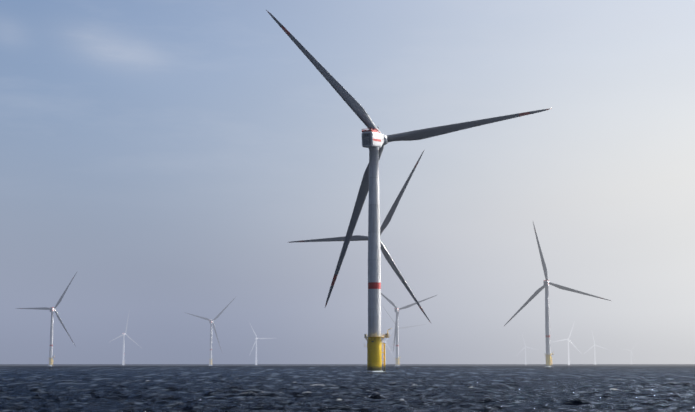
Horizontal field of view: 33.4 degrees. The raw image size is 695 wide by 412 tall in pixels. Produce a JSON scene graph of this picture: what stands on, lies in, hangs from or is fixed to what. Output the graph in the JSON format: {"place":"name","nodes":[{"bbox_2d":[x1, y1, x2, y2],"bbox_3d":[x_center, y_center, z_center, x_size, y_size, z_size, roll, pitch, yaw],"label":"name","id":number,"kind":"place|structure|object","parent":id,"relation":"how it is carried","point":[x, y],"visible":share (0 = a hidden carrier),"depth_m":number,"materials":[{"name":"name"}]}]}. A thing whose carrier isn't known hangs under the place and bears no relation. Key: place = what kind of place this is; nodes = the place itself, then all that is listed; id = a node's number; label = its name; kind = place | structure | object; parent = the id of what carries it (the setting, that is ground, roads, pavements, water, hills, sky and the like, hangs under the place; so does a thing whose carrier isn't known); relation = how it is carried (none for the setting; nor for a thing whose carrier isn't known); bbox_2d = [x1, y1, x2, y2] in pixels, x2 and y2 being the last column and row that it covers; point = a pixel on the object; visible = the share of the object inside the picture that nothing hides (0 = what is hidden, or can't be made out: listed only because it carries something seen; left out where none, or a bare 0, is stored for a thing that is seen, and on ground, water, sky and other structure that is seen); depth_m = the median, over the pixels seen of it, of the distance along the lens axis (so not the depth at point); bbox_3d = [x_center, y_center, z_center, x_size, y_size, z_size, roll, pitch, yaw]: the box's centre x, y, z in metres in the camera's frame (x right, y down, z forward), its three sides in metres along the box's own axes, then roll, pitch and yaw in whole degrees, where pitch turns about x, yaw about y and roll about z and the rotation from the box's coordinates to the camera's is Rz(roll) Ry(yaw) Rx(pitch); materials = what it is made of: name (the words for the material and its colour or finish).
{"place":"outdoors","nodes":[
{"label":"outdoors","id":0,"kind":"place"},
{"bbox_2d":[0,364,694,411],"bbox_3d":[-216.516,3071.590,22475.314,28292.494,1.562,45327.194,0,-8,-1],"label":"sea","id":1,"kind":"structure","parent":0,"point":[345,388],"depth_m":163.65,"materials":[{"name":"liquid"}]},
{"bbox_2d":[15,272,76,365],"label":"wind turbine","id":2,"kind":"object","parent":1,"relation":"in","point":[52,309],"visible":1,"depth_m":2098.70,"materials":[{"name":"grey paint"}]},
{"bbox_2d":[110,314,142,364],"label":"wind turbine","id":3,"kind":"object","parent":1,"relation":"in","point":[123,335],"visible":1,"depth_m":3812.79,"materials":[{"name":"grey paint"}]},
{"bbox_2d":[184,297,235,365],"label":"wind turbine","id":4,"kind":"object","parent":1,"relation":"in","point":[210,355],"visible":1,"depth_m":2686.25,"materials":[{"name":"grey paint"}]},
{"bbox_2d":[249,324,271,364],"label":"wind turbine","id":5,"kind":"object","parent":1,"relation":"in","point":[256,338],"visible":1,"depth_m":4478.40,"materials":[{"name":"grey paint"}]},
{"bbox_2d":[289,151,430,322],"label":"wind turbine","id":6,"kind":"object","parent":1,"relation":"in","point":[385,223],"visible":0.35,"depth_m":915.37,"materials":[{"name":"grey paint"}]},
{"bbox_2d":[382,328,393,364],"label":"wind turbine","id":7,"kind":"object","parent":1,"relation":"in","point":[385,347],"visible":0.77,"depth_m":5092.20,"materials":[{"name":"grey paint"}]},
{"bbox_2d":[383,307,424,353],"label":"wind turbine","id":8,"kind":"object","parent":1,"relation":"in","point":[399,327],"visible":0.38,"depth_m":3216.50,"materials":[{"name":"grey paint"}]},
{"bbox_2d":[266,10,551,371],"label":"wind turbine","id":9,"kind":"object","parent":1,"relation":"in","point":[375,140],"visible":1,"depth_m":505.04,"materials":[{"name":"grey paint"}]},
{"bbox_2d":[381,293,436,365],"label":"wind turbine","id":10,"kind":"object","parent":1,"relation":"in","point":[396,309],"visible":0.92,"depth_m":2107.51,"materials":[{"name":"grey paint"}]},
{"bbox_2d":[520,335,536,364],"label":"wind turbine","id":11,"kind":"object","parent":1,"relation":"in","point":[525,351],"visible":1,"depth_m":6623.71,"materials":[{"name":"grey paint"}]},
{"bbox_2d":[504,223,610,366],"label":"wind turbine","id":12,"kind":"object","parent":1,"relation":"in","point":[548,353],"visible":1,"depth_m":1408.90,"materials":[{"name":"grey paint"}]},
{"bbox_2d":[554,321,581,364],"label":"wind turbine","id":13,"kind":"object","parent":1,"relation":"in","point":[568,345],"visible":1,"depth_m":4627.67,"materials":[{"name":"grey paint"}]},
{"bbox_2d":[584,333,608,364],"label":"wind turbine","id":14,"kind":"object","parent":1,"relation":"in","point":[594,350],"visible":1,"depth_m":5966.33,"materials":[{"name":"grey paint"}]},
{"bbox_2d":[0,0,694,363],"label":"sky","id":15,"kind":"structure","parent":0,"point":[169,156],"materials":[{"name":"blue"}]}
]}

